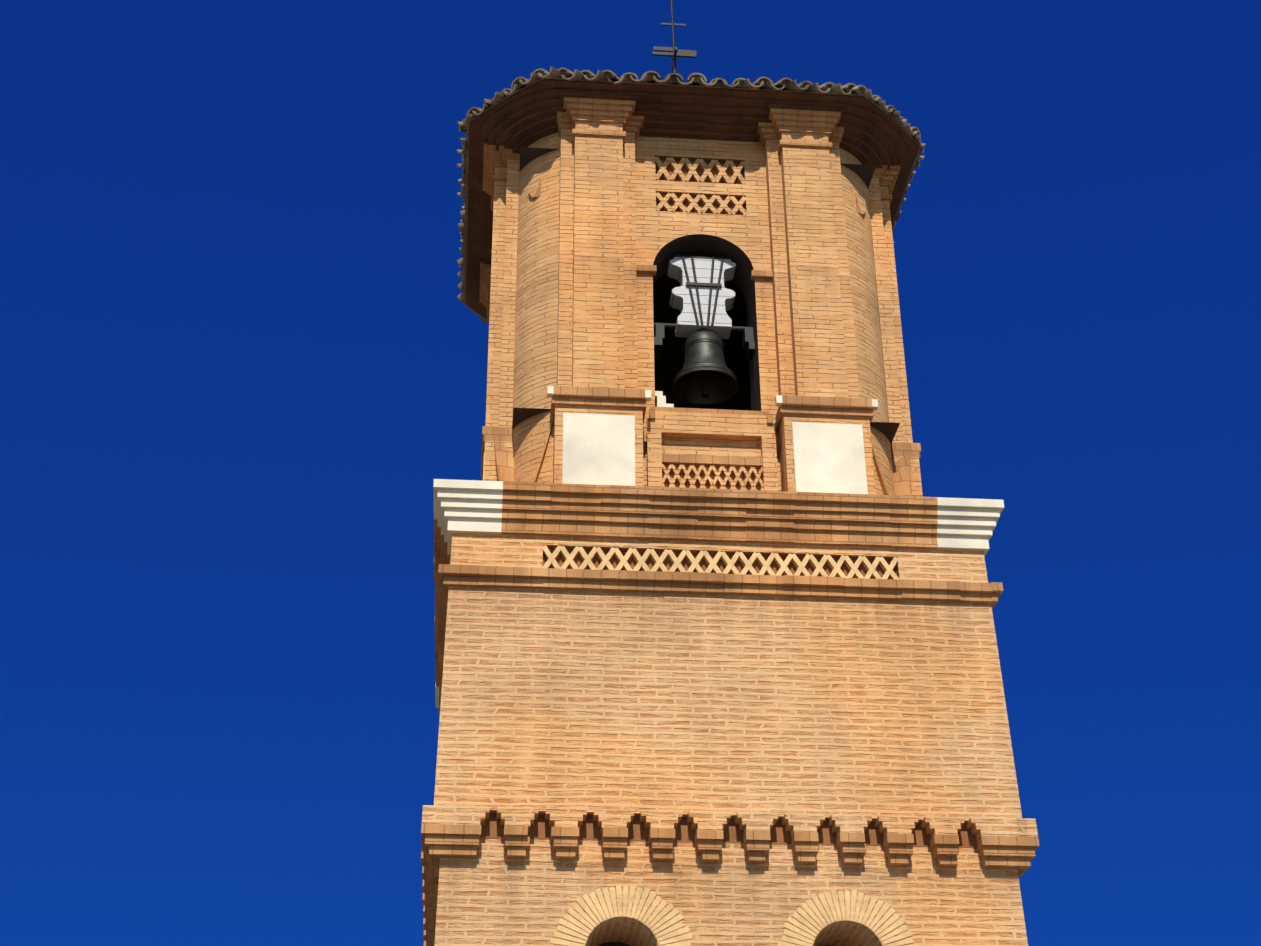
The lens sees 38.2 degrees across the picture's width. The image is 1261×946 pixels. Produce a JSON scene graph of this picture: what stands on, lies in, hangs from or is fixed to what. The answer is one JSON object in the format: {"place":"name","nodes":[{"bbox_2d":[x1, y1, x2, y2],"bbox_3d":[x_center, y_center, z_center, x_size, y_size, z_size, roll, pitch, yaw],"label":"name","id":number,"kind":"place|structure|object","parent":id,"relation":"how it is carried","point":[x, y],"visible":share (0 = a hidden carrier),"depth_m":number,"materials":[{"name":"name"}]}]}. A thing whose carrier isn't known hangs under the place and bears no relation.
{"place":"outdoors","nodes":[
{"label":"outdoors","id":0,"kind":"place"},
{"bbox_2d":[0,0,1260,945],"label":"sky","id":1,"kind":"structure","parent":0,"point":[242,361],"materials":[{"name":"blue"}]},
{"bbox_2d":[512,133,899,494],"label":"belfry walls","id":2,"kind":"structure","parent":0,"point":[664,238],"depth_m":19.46,"materials":[{"name":"brown brick"}]},
{"bbox_2d":[654,255,754,359],"bbox_3d":[0.766,-1.759,19.327,1.200,1.145,0.295,2,-30,-5],"label":"bell yoke","id":3,"kind":"object","parent":2,"relation":"attached to","point":[702,296],"visible":0.83,"depth_m":19.25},
{"bbox_2d":[672,328,738,404],"bbox_3d":[0.771,-1.142,18.981,0.690,0.790,0.690,2,-30,-5],"label":"bell","id":4,"kind":"object","parent":3,"relation":"hanging from","point":[705,376],"visible":1,"depth_m":18.94,"materials":[{"name":"metal"}]},
{"label":"ground","id":5,"kind":"structure","parent":0,"visible":0},
{"bbox_2d":[434,533,1027,945],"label":"tower wall","id":6,"kind":"structure","parent":5,"relation":"on","point":[638,702],"depth_m":15.98,"materials":[{"name":"brick"}]},
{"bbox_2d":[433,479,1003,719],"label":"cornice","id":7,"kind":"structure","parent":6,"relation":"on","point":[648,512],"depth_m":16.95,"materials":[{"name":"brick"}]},
{"bbox_2d":[476,92,922,496],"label":"pilasters","id":8,"kind":"object","parent":7,"relation":"on","point":[823,418],"visible":0.5,"depth_m":18.77,"materials":[{"name":"brown brick"}]},
{"bbox_2d":[655,391,673,406],"bbox_3d":[0.759,-0.614,18.646,1.120,0.360,0.220,2,-30,-5],"label":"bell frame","id":9,"kind":"object","parent":8,"relation":"attached to","point":[660,398],"visible":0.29,"depth_m":18.55,"materials":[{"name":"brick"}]},
{"bbox_2d":[474,87,907,316],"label":"roof eaves","id":10,"kind":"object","parent":8,"relation":"on","point":[869,137],"depth_m":19.98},
{"bbox_2d":[456,67,925,323],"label":"roof tiles","id":11,"kind":"object","parent":8,"relation":"on","point":[477,118],"visible":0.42,"depth_m":19.84,"materials":[{"name":"tile"}]},
{"bbox_2d":[652,0,696,72],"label":"cross","id":12,"kind":"object","parent":11,"relation":"on","point":[673,53],"visible":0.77,"depth_m":23.25,"materials":[{"name":"metal"}]},
{"bbox_2d":[542,545,898,579],"bbox_3d":[0.626,2.072,19.061,5.009,0.283,5.009,2,-30,-5],"label":"lattice frieze","id":13,"kind":"object","parent":6,"relation":"attached to","point":[731,568],"visible":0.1,"depth_m":16.91,"materials":[{"name":"brick"}]},
{"bbox_2d":[421,805,1038,945],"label":"corbelled cornice","id":14,"kind":"structure","parent":6,"relation":"attached to","point":[462,831],"depth_m":15.54,"materials":[{"name":"brick"}]}
]}

